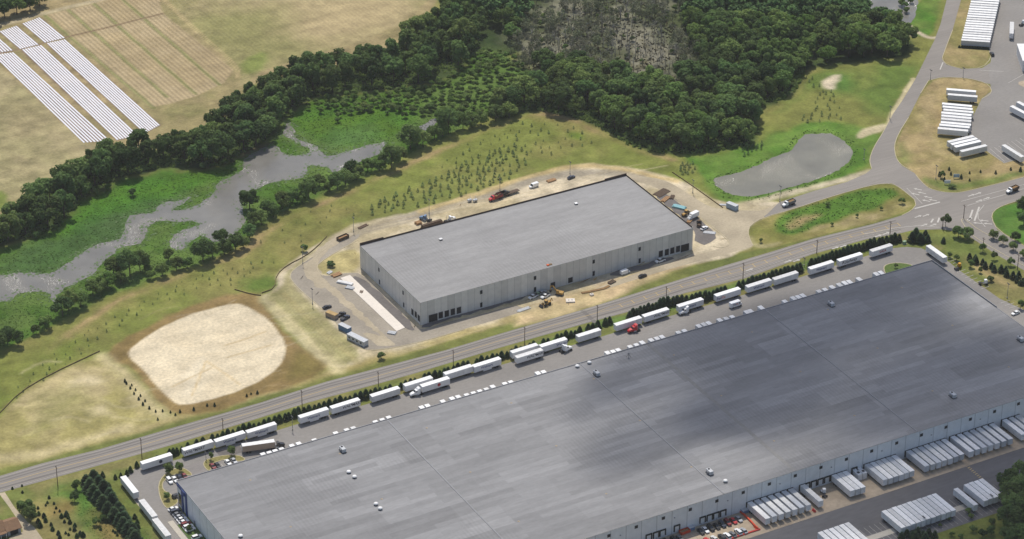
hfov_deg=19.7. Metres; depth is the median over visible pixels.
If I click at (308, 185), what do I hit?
broadleaf tree
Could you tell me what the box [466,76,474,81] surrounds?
marsh shrub
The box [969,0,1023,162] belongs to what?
trailer yard
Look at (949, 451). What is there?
box trailer
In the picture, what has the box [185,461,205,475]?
asphalt patch
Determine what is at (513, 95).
broadleaf tree
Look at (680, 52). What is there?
sparse tree
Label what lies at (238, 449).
asphalt patch
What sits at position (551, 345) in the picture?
box trailer
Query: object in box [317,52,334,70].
broadleaf tree
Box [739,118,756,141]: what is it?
broadleaf tree
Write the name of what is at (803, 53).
broadleaf tree
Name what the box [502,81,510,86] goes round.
marsh shrub
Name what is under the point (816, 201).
kerb
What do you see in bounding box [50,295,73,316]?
broadleaf tree
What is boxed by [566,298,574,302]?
concrete box
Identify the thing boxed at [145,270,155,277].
broadleaf tree
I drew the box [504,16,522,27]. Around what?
broadleaf tree
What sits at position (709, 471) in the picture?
rooftop unit
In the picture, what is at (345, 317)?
pickup truck
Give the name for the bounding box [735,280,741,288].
hedge conifer
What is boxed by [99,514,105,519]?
bush
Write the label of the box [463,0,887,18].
wood
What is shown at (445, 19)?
broadleaf tree
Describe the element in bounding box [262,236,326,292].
silt fence
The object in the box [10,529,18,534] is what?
garage door
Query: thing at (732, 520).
parked car
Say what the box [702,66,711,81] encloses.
broadleaf tree
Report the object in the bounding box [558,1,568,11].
sparse tree
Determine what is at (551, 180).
lumber stack
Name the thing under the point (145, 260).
broadleaf tree
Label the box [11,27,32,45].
plastic mulch row
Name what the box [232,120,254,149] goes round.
broadleaf tree
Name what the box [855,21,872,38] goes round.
broadleaf tree
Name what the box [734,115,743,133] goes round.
broadleaf tree
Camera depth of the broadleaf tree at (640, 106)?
1595.55 m
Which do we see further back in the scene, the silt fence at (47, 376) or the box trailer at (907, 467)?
the silt fence at (47, 376)
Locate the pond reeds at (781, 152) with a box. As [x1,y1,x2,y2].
[709,129,857,200]
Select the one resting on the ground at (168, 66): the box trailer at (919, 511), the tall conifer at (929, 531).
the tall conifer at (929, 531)
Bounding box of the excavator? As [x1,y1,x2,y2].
[549,285,563,296]
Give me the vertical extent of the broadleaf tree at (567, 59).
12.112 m
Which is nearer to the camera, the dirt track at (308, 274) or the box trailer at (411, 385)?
the box trailer at (411, 385)
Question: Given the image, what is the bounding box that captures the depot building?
[1016,44,1023,70]
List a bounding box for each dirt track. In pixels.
[303,262,324,287]
[363,333,394,345]
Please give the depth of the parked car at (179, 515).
1269.69 m
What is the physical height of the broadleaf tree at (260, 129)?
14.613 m
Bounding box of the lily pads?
[0,119,394,305]
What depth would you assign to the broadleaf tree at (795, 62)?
1647.34 m
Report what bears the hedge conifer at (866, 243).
on the ground at (168, 66)
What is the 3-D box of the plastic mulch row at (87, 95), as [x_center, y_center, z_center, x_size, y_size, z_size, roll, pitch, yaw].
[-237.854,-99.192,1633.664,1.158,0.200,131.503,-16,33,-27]
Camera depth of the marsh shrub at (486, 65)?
1654.36 m
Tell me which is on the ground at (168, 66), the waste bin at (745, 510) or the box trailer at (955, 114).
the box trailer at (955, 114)
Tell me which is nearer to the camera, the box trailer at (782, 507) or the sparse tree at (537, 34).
the box trailer at (782, 507)
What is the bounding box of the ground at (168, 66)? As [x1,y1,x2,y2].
[0,0,1023,538]
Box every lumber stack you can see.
[331,271,341,277]
[336,280,352,285]
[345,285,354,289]
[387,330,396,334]
[414,220,422,224]
[517,306,530,311]
[546,178,556,182]
[652,188,669,196]
[660,196,669,202]
[672,204,686,209]
[703,231,715,233]
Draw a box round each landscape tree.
[16,498,34,513]
[22,505,37,521]
[69,491,78,500]
[71,479,80,489]
[163,462,173,472]
[174,461,183,470]
[227,445,234,453]
[300,244,307,249]
[940,214,951,226]
[952,225,963,237]
[962,226,973,238]
[968,259,974,265]
[979,243,986,251]
[988,229,998,237]
[991,251,997,256]
[998,235,1008,241]
[1007,256,1015,263]
[1009,241,1017,248]
[1010,231,1020,238]
[1015,196,1023,211]
[1017,212,1023,225]
[1018,300,1023,308]
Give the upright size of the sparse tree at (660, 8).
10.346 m
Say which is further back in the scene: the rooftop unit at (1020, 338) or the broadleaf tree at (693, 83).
the broadleaf tree at (693, 83)
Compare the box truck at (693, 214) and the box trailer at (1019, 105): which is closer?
the box truck at (693, 214)
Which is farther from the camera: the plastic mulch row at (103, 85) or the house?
the plastic mulch row at (103, 85)
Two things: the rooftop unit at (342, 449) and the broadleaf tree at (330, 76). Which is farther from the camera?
the broadleaf tree at (330, 76)
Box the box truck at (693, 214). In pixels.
[687,210,698,219]
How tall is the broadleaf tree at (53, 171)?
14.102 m
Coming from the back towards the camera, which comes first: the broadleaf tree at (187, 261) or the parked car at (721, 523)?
the broadleaf tree at (187, 261)
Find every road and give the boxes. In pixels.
[0,0,1023,492]
[291,234,521,349]
[353,276,413,329]
[422,295,529,326]
[596,174,775,288]
[610,257,673,275]
[657,194,715,244]
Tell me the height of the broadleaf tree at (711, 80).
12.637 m
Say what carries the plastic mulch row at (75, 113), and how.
on the ground at (168, 66)
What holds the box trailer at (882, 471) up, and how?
on the concrete apron at (837, 498)
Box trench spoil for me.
[581,285,610,293]
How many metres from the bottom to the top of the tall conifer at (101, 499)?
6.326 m
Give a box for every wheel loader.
[539,298,552,307]
[681,209,689,216]
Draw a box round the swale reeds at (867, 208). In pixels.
[774,188,895,232]
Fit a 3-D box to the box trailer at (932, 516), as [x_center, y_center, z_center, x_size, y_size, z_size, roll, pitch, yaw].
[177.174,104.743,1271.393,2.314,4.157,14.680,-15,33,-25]
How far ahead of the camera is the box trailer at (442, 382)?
1360.04 m
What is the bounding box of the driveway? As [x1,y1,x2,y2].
[0,492,41,538]
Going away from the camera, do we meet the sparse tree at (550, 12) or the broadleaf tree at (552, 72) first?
the broadleaf tree at (552, 72)
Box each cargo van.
[529,181,538,187]
[620,268,629,274]
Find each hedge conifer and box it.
[134,461,139,468]
[171,447,176,456]
[225,428,231,434]
[240,423,246,431]
[246,422,253,429]
[272,415,278,424]
[276,414,283,423]
[283,413,288,421]
[291,408,297,417]
[296,406,302,414]
[305,404,312,411]
[326,399,332,406]
[337,395,343,403]
[358,391,364,400]
[362,389,369,400]
[432,370,438,378]
[478,355,484,361]
[498,351,504,359]
[563,330,569,339]
[577,326,582,333]
[585,323,591,331]
[594,320,601,328]
[601,317,608,325]
[607,316,613,325]
[625,310,632,319]
[630,308,637,316]
[638,306,643,315]
[644,302,652,312]
[657,298,664,308]
[661,296,666,307]
[665,296,671,306]
[671,296,676,306]
[674,295,680,305]
[677,294,684,303]
[701,290,709,301]
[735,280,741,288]
[741,279,745,288]
[748,275,754,282]
[770,270,775,278]
[794,263,800,272]
[798,262,803,272]
[806,258,814,268]
[820,254,826,262]
[826,252,832,260]
[834,250,839,259]
[841,247,847,256]
[844,245,851,254]
[853,243,858,252]
[861,242,865,251]
[863,240,869,249]
[868,238,873,248]
[872,237,877,247]
[875,237,883,246]
[884,235,890,244]
[889,234,894,243]
[890,232,898,243]
[897,234,902,242]
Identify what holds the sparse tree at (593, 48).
on the ground at (168, 66)
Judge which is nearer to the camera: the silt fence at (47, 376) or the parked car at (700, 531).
the parked car at (700, 531)
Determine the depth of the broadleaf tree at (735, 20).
1684.37 m
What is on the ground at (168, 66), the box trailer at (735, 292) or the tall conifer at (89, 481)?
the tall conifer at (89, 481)
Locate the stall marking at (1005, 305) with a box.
[175,139,1023,538]
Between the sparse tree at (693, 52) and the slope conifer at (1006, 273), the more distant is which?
the sparse tree at (693, 52)
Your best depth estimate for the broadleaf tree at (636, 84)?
1615.52 m
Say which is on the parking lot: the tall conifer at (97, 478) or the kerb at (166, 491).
the kerb at (166, 491)
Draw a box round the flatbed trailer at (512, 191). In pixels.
[505,189,519,196]
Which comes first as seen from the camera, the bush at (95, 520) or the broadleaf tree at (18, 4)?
the bush at (95, 520)
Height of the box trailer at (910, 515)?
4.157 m
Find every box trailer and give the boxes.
[120,475,138,498]
[139,499,157,521]
[140,452,172,469]
[152,518,170,538]
[181,439,213,456]
[213,430,245,447]
[241,439,274,453]
[245,422,276,438]
[298,407,328,423]
[329,397,360,414]
[369,386,399,402]
[403,375,432,391]
[420,376,449,392]
[443,364,472,378]
[472,356,500,372]
[510,343,538,358]
[514,348,543,363]
[539,337,567,352]
[575,328,600,342]
[613,316,641,330]
[641,307,670,322]
[676,297,703,311]
[713,287,740,301]
[745,278,771,292]
[747,501,769,524]
[754,499,776,522]
[761,497,783,519]
[768,495,790,517]
[772,270,798,284]
[774,492,797,515]
[781,490,804,513]
[788,488,810,510]
[800,484,822,506]
[807,260,833,274]
[817,531,830,538]
[823,529,837,538]
[828,528,844,538]
[831,474,854,496]
[834,526,852,538]
[836,252,862,267]
[837,472,859,495]
[839,524,859,538]
[842,470,865,493]
[844,522,867,538]
[864,463,887,485]
[869,243,892,256]
[870,462,892,484]
[875,460,898,482]
[880,458,903,480]
[881,510,905,532]
[886,457,908,478]
[887,508,910,530]
[891,455,914,476]
[891,506,915,529]
[897,505,920,527]
[902,503,925,526]
[905,450,929,471]
[907,501,930,524]
[912,448,935,469]
[912,500,935,523]
[916,498,940,521]
[918,446,940,468]
[922,497,945,519]
[923,444,946,466]
[926,245,946,262]
[926,495,950,517]
[929,442,952,464]
[931,493,955,516]
[935,440,958,462]
[937,127,967,137]
[939,124,969,132]
[941,111,971,116]
[941,114,971,119]
[941,117,970,123]
[941,121,970,130]
[941,439,963,460]
[942,102,971,107]
[942,105,972,110]
[943,109,973,117]
[946,88,975,94]
[947,93,977,103]
[947,135,974,147]
[950,137,977,149]
[950,435,973,457]
[953,140,981,152]
[953,488,977,510]
[957,434,979,455]
[959,144,987,156]
[961,39,989,47]
[962,34,990,41]
[962,36,990,39]
[963,32,991,35]
[963,431,986,453]
[963,483,987,506]
[964,27,992,31]
[964,29,991,36]
[965,22,993,27]
[965,24,992,32]
[966,20,993,23]
[967,15,994,18]
[967,17,994,23]
[968,10,996,13]
[968,13,995,20]
[968,482,992,504]
[969,5,997,9]
[969,8,996,15]
[969,429,993,450]
[970,3,997,10]
[971,0,998,1]
[971,1,998,5]
[974,480,997,503]
[976,427,999,448]
[978,478,1000,501]
[982,425,1006,446]
[989,423,1012,444]
[1001,144,1023,162]
[1002,419,1023,439]
[1008,417,1023,431]
[1009,22,1013,37]
[1009,105,1023,118]
[1015,415,1023,424]
[1016,101,1023,110]
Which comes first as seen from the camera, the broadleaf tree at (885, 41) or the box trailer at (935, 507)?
the box trailer at (935, 507)
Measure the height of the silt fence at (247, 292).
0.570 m
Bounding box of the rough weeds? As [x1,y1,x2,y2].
[72,490,145,538]
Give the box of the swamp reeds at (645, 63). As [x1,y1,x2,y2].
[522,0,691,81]
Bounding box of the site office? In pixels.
[347,331,367,346]
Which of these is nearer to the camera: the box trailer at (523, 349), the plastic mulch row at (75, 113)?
the box trailer at (523, 349)
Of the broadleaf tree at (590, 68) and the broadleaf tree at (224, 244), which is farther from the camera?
the broadleaf tree at (590, 68)
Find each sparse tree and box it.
[507,39,513,47]
[512,29,524,40]
[513,42,522,50]
[517,52,527,61]
[520,22,528,33]
[521,17,530,26]
[524,45,533,55]
[524,57,534,69]
[527,24,537,37]
[528,37,542,48]
[529,12,537,21]
[532,6,542,19]
[532,31,541,39]
[543,8,555,18]
[543,17,549,24]
[543,34,552,44]
[544,21,555,31]
[550,16,561,29]
[556,9,566,23]
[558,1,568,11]
[562,28,571,37]
[567,36,576,45]
[568,20,579,30]
[570,0,580,6]
[573,30,581,44]
[576,26,586,33]
[583,1,592,15]
[585,6,596,18]
[586,46,596,55]
[589,17,599,32]
[591,25,600,35]
[593,35,602,49]
[594,1,602,8]
[601,6,608,14]
[601,50,609,57]
[603,34,612,43]
[605,28,614,34]
[607,6,618,16]
[608,15,617,29]
[629,1,641,16]
[641,8,650,21]
[646,3,657,14]
[657,1,668,13]
[657,16,664,29]
[667,11,676,23]
[669,40,676,48]
[670,30,681,47]
[674,28,685,37]
[676,46,687,58]
[677,0,684,6]
[677,54,687,60]
[682,37,690,44]
[688,46,697,56]
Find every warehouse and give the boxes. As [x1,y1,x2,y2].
[176,260,1023,538]
[360,173,692,324]
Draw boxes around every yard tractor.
[820,488,827,497]
[954,262,961,270]
[978,279,987,285]
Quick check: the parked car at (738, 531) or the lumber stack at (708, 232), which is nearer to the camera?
the parked car at (738, 531)
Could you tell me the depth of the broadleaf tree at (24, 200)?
1491.15 m
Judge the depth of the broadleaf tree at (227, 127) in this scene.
1560.88 m
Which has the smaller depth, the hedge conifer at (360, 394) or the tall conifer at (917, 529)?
the tall conifer at (917, 529)
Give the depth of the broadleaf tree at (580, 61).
1641.55 m
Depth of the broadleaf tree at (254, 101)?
1600.90 m
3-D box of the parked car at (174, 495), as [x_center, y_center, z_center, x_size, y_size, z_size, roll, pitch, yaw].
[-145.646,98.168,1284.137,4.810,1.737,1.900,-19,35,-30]
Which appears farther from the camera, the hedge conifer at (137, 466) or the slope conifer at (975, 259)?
the slope conifer at (975, 259)
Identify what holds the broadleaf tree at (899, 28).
on the ground at (168, 66)
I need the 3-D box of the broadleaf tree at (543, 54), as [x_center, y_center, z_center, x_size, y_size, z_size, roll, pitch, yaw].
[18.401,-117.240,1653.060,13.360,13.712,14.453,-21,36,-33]
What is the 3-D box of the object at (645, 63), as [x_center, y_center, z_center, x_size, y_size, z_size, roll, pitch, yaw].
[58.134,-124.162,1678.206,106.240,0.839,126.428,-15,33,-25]
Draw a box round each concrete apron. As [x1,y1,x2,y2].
[659,427,1023,538]
[867,500,978,538]
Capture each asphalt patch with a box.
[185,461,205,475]
[217,446,241,455]
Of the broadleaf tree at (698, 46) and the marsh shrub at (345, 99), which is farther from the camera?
the broadleaf tree at (698, 46)
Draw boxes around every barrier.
[732,528,760,538]
[740,511,754,525]
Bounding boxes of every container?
[325,310,337,319]
[338,322,351,332]
[726,201,738,210]
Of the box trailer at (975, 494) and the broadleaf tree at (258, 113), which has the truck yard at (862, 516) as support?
the box trailer at (975, 494)
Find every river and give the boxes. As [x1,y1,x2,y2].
[0,122,384,301]
[419,118,436,129]
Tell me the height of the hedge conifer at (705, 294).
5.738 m
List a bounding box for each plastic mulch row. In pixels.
[0,31,21,48]
[0,54,91,141]
[0,57,87,142]
[0,60,84,142]
[1,54,95,141]
[2,30,23,48]
[4,53,98,141]
[5,29,25,47]
[6,29,27,46]
[6,53,100,140]
[8,28,30,46]
[9,53,103,138]
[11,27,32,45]
[12,52,105,137]
[13,27,34,45]
[15,26,37,44]
[22,49,118,139]
[23,23,45,42]
[25,22,48,41]
[25,49,120,138]
[27,48,123,138]
[28,21,50,40]
[29,21,54,40]
[30,47,126,137]
[32,20,56,39]
[32,47,128,136]
[34,19,58,39]
[35,46,128,134]
[36,18,61,38]
[37,46,131,132]
[38,18,63,37]
[40,45,132,131]
[47,43,140,128]
[49,42,147,131]
[52,42,149,130]
[54,41,151,129]
[56,41,153,128]
[59,40,155,127]
[61,40,157,126]
[64,39,158,125]
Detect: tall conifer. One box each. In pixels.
[80,474,89,487]
[80,477,96,491]
[86,483,97,499]
[88,469,100,479]
[88,489,101,503]
[94,475,102,485]
[95,494,107,509]
[97,479,111,493]
[101,501,112,514]
[104,487,117,501]
[106,506,118,522]
[107,491,119,505]
[112,512,121,526]
[114,501,124,508]
[115,516,127,532]
[120,521,129,537]
[121,511,131,519]
[125,527,134,538]
[127,529,142,538]
[128,522,140,532]
[896,531,904,538]
[904,529,909,537]
[906,231,916,243]
[911,531,919,538]
[913,227,919,241]
[914,526,921,534]
[916,232,924,244]
[920,532,928,538]
[925,234,931,243]
[926,528,931,536]
[930,530,938,538]
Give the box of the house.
[0,517,21,538]
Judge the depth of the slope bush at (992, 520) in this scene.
1265.97 m
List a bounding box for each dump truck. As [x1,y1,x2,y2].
[488,192,502,201]
[495,190,509,194]
[782,198,795,207]
[1006,184,1019,193]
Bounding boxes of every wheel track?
[0,228,899,489]
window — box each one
[438,311,442,318]
[444,310,448,316]
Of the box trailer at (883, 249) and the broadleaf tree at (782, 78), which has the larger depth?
the broadleaf tree at (782, 78)
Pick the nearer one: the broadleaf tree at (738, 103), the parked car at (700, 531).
the parked car at (700, 531)
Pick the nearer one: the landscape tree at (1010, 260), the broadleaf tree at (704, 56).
the landscape tree at (1010, 260)
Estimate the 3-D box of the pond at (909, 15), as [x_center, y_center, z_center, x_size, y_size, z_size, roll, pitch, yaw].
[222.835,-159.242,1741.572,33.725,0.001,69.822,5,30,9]
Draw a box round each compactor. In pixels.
[852,469,861,480]
[858,467,866,478]
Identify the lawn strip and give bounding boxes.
[178,521,205,538]
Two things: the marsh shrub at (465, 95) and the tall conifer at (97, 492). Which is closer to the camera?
the tall conifer at (97, 492)
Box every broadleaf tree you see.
[0,0,13,17]
[0,201,20,215]
[0,213,22,240]
[0,325,14,343]
[0,332,6,346]
[10,0,26,13]
[11,329,23,345]
[14,193,36,213]
[16,211,35,233]
[20,177,49,195]
[23,0,39,10]
[28,193,63,225]
[30,324,40,334]
[38,314,51,328]
[46,177,54,199]
[49,164,63,176]
[50,171,76,201]
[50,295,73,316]
[52,189,75,216]
[57,287,79,310]
[61,156,89,177]
[74,175,90,196]
[74,289,88,305]
[81,154,110,185]
[84,149,96,160]
[85,278,102,295]
[92,147,113,164]
[95,138,116,157]
[95,276,107,288]
[98,271,116,285]
[104,256,123,273]
[112,139,141,172]
[115,248,141,275]
[115,272,126,281]
[126,128,149,156]
[129,249,150,271]
[139,140,157,162]
[143,264,152,270]
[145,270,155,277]
[152,133,174,154]
[154,262,168,275]
[163,248,173,260]
[170,129,185,149]
[170,256,182,269]
[173,132,193,159]
[182,256,193,267]
[187,139,213,161]
[189,124,206,135]
[189,237,213,261]
[191,127,216,144]
[203,108,223,123]
[204,121,220,134]
[206,130,235,158]
[209,244,220,257]
[211,228,228,240]
[217,238,232,254]
[218,95,240,119]
[218,121,237,151]
[219,104,233,121]
[226,231,244,249]
[230,100,253,118]
[231,90,244,100]
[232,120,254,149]
[233,103,255,122]
[238,189,259,208]
[242,223,255,237]
[243,81,256,93]
[243,94,262,111]
[243,237,249,247]
[245,86,261,97]
[246,211,261,224]
[247,109,266,122]
[249,119,268,144]
[255,71,280,89]
[255,114,276,138]
[256,209,267,224]
[259,199,276,215]
[262,79,280,91]
[262,82,281,100]
[264,96,286,118]
[265,112,280,131]
[265,204,278,216]
[273,65,288,79]
[273,91,289,109]
[274,191,290,208]
[278,75,306,104]
[285,187,298,202]
[286,55,317,77]
[289,63,309,80]
[295,190,308,202]
[297,175,317,195]
[301,50,324,68]
[302,62,319,90]
[314,173,325,185]
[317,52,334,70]
[318,63,342,91]
[323,181,332,191]
[327,171,344,189]
[328,47,344,65]
[336,51,358,66]
[338,60,354,86]
[338,168,353,184]
[344,159,362,172]
[348,164,365,179]
[353,43,370,55]
[356,51,372,69]
[360,57,383,85]
[361,158,374,171]
[367,44,388,61]
[373,156,386,169]
[377,145,400,168]
[381,53,403,74]
[384,59,402,80]
[385,37,400,56]
[389,145,407,157]
[395,124,420,148]
[398,17,426,35]
[398,28,416,50]
[399,51,410,69]
[406,54,431,82]
[409,41,421,57]
[414,11,437,27]
[414,45,438,63]
[416,31,431,43]
[418,40,439,64]
[419,26,436,35]
[420,130,431,146]
[423,35,443,51]
[426,125,442,139]
[430,6,440,18]
[432,13,453,29]
[433,29,449,46]
[436,108,458,133]
[437,123,451,135]
[438,0,446,6]
[439,0,472,18]
[441,40,453,56]
[444,2,463,19]
[447,16,476,39]
[451,18,463,36]
[451,39,469,65]
[456,112,469,125]
[461,32,475,51]
[464,4,486,20]
[466,114,478,127]
[468,14,487,29]
[473,23,480,39]
[475,109,488,124]
[487,104,504,120]
[488,87,505,105]
[492,6,515,25]
[501,101,518,113]
[503,22,521,39]
[503,84,525,105]
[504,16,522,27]
[512,75,540,102]
[525,70,548,98]
[531,47,555,64]
[540,89,551,103]
[541,59,554,72]
[542,81,572,109]
[545,65,562,82]
[553,52,564,62]
[554,59,572,72]
[555,76,575,90]
[559,56,573,61]
[561,62,583,79]
[566,94,584,111]
[567,50,586,58]
[569,69,591,86]
[572,56,599,67]
[575,79,602,102]
[582,63,601,77]
[586,72,606,88]
[589,89,606,111]
[598,61,610,73]
[599,94,625,116]
[603,74,612,80]
[604,79,634,95]
[606,105,623,129]
[609,59,632,78]
[612,68,639,93]
[621,94,633,111]
[621,107,635,127]
[623,107,642,127]
[627,81,639,96]
[629,87,647,105]
[631,103,645,119]
[631,120,649,139]
[637,74,650,88]
[639,65,663,87]
[642,77,671,98]
[642,102,661,119]
[644,112,670,132]
[646,122,668,144]
[647,94,661,102]
[656,96,673,112]
[657,75,670,86]
[661,106,675,120]
[662,81,688,105]
[668,75,674,81]
[668,111,695,129]
[670,123,690,147]
[672,59,707,81]
[674,102,693,116]
[676,96,695,108]
[678,6,701,24]
[682,75,707,92]
[686,22,705,34]
[688,32,707,45]
[688,126,705,147]
[689,12,705,24]
[690,88,706,97]
[693,39,707,53]
[693,92,716,108]
[693,109,706,127]
[693,115,720,142]
[696,99,719,115]
[698,53,709,62]
[700,14,714,37]
[700,42,721,56]
[700,56,718,74]
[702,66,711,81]
[702,74,718,92]
[703,20,726,35]
[707,7,724,20]
[708,23,733,40]
[710,99,736,116]
[713,36,728,46]
[713,81,723,94]
[713,112,725,132]
[714,50,734,63]
[715,66,739,82]
[715,92,748,116]
[716,59,741,76]
[716,81,745,94]
[717,10,739,25]
[719,38,743,57]
[720,117,739,139]
[727,17,746,32]
[727,91,743,97]
[729,21,748,38]
[729,75,743,86]
[734,8,753,21]
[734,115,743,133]
[737,29,762,43]
[737,63,754,87]
[738,50,761,67]
[738,69,763,88]
[738,91,763,117]
[739,39,756,53]
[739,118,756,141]
[740,60,755,68]
[743,14,758,28]
[745,99,763,121]
[746,82,765,97]
[752,15,772,29]
[753,11,765,19]
[754,37,779,55]
[755,61,775,80]
[759,25,776,39]
[760,45,777,61]
[762,76,775,94]
[767,8,783,17]
[769,11,789,24]
[769,52,792,67]
[772,21,789,40]
[773,38,797,54]
[773,62,794,74]
[773,69,792,91]
[782,38,800,46]
[785,23,803,40]
[787,15,796,22]
[789,57,805,73]
[790,47,810,61]
[796,14,815,24]
[799,30,820,49]
[799,37,814,61]
[801,22,814,32]
[811,11,823,22]
[813,24,831,47]
[815,18,832,30]
[816,44,837,61]
[821,32,839,50]
[823,4,839,23]
[833,29,844,41]
[836,16,847,28]
[838,18,853,30]
[838,30,860,56]
[846,23,868,48]
[848,13,870,25]
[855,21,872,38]
[855,40,871,57]
[862,29,880,52]
[863,9,883,24]
[870,22,896,36]
[874,31,901,55]
[881,9,903,21]
[882,11,904,26]
[883,23,903,33]
[888,30,909,44]
[901,22,919,44]
[996,468,1015,485]
[996,504,1012,526]
[998,480,1021,499]
[998,522,1021,538]
[1001,492,1023,509]
[1007,459,1023,474]
[1007,506,1023,524]
[1009,473,1023,489]
[1014,488,1023,505]
[1016,523,1023,538]
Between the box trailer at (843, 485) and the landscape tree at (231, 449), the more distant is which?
the landscape tree at (231, 449)
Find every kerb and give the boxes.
[158,468,191,507]
[203,455,244,470]
[290,248,463,349]
[317,240,357,275]
[674,199,728,247]
[748,183,913,245]
[870,116,891,168]
[894,117,912,170]
[916,175,1022,192]
[929,77,991,98]
[942,30,990,68]
[961,219,1023,265]
[991,201,1023,245]
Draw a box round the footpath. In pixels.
[168,520,186,538]
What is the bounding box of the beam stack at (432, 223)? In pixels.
[421,219,441,227]
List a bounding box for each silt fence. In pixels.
[0,350,99,412]
[234,289,260,295]
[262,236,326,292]
[672,172,722,207]
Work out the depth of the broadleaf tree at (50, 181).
1515.99 m
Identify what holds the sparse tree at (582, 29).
on the ground at (168, 66)
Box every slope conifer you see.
[973,256,979,264]
[982,261,987,269]
[991,264,997,272]
[997,264,1003,272]
[1003,269,1009,277]
[1008,271,1016,279]
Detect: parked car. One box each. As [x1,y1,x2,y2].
[166,476,172,483]
[169,508,180,513]
[171,493,177,498]
[172,511,182,516]
[174,514,184,518]
[176,516,186,521]
[180,521,191,526]
[191,534,202,538]
[209,463,216,468]
[322,305,331,309]
[696,528,704,534]
[701,526,709,532]
[706,523,714,531]
[712,523,720,529]
[717,534,725,538]
[718,519,726,527]
[723,518,731,525]
[723,532,731,538]
[728,531,736,537]
[729,517,737,523]
[734,515,742,521]
[734,528,742,534]
[739,527,747,533]
[1011,310,1019,315]
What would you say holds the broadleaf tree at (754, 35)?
on the ground at (168, 66)
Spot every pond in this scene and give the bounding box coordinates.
[713,133,852,196]
[870,0,917,22]
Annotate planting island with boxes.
[159,468,190,506]
[204,455,243,469]
[884,263,911,272]
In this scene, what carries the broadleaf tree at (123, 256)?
on the ground at (168, 66)
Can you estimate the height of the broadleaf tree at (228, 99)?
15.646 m
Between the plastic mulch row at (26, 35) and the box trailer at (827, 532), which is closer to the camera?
the box trailer at (827, 532)
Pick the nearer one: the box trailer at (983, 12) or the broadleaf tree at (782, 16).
the broadleaf tree at (782, 16)
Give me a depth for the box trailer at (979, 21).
1704.92 m
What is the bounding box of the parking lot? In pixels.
[126,247,1023,538]
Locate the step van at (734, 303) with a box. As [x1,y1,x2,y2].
[729,299,741,308]
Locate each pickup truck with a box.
[338,311,345,316]
[340,314,349,320]
[528,294,537,299]
[540,293,549,298]
[655,258,665,262]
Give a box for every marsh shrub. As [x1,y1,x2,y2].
[56,217,63,222]
[129,188,135,194]
[302,97,310,103]
[329,98,337,103]
[339,100,347,106]
[341,96,350,101]
[350,88,357,93]
[350,93,356,98]
[360,101,369,107]
[367,105,373,110]
[369,96,377,102]
[384,90,392,95]
[387,102,395,108]
[394,87,400,92]
[394,96,401,103]
[395,105,402,110]
[404,93,413,98]
[407,86,414,91]
[408,105,417,110]
[415,90,423,95]
[423,103,435,109]
[426,88,432,94]
[436,79,445,86]
[447,96,454,101]
[453,93,461,98]
[454,81,463,86]
[456,106,466,111]
[460,101,468,107]
[461,92,471,99]
[464,59,472,65]
[464,109,473,114]
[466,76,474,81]
[467,68,474,75]
[475,67,482,73]
[479,50,489,54]
[482,57,491,63]
[482,62,491,69]
[495,74,503,80]
[499,56,509,63]
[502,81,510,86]
[506,62,515,66]
[519,61,526,67]
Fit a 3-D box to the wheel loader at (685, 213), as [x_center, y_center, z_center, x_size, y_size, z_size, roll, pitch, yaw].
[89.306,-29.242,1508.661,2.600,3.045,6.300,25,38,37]
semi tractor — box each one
[271,441,284,449]
[409,386,423,397]
[419,214,431,221]
[444,215,455,221]
[559,344,572,353]
[627,323,640,333]
[678,305,691,315]
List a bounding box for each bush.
[92,516,100,523]
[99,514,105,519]
[163,492,169,497]
[327,261,334,265]
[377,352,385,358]
[969,525,977,531]
[977,529,987,535]
[986,526,995,534]
[988,518,995,523]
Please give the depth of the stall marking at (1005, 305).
1282.67 m
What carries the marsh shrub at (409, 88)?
on the ground at (168, 66)
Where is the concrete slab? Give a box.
[341,275,404,330]
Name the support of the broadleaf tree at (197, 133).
on the ground at (168, 66)
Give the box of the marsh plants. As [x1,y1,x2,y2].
[0,91,477,345]
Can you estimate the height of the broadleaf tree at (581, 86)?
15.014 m
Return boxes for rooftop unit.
[339,445,346,453]
[592,369,599,376]
[705,468,713,475]
[827,300,834,307]
[948,391,956,398]
[1016,335,1023,342]
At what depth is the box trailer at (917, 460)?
1304.66 m
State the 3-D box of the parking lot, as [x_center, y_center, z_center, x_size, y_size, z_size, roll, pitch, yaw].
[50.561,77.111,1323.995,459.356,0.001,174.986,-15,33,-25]
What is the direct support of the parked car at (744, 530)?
on the concrete apron at (837, 498)
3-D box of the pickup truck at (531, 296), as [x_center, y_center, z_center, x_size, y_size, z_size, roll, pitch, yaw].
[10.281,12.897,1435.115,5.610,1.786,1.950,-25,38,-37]
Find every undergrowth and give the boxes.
[0,24,480,242]
[487,52,805,153]
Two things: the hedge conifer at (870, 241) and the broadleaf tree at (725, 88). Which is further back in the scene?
the broadleaf tree at (725, 88)
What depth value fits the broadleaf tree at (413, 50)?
1658.72 m
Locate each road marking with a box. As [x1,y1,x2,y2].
[1,62,1023,490]
[2,223,898,483]
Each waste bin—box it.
[336,233,348,241]
[679,527,690,534]
[687,525,694,530]
[740,507,748,512]
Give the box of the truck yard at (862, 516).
[748,448,1023,538]
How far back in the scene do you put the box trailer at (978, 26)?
1698.98 m
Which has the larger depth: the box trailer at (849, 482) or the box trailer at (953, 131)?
the box trailer at (953, 131)
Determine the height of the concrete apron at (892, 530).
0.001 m
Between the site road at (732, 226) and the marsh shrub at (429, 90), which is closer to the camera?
the site road at (732, 226)

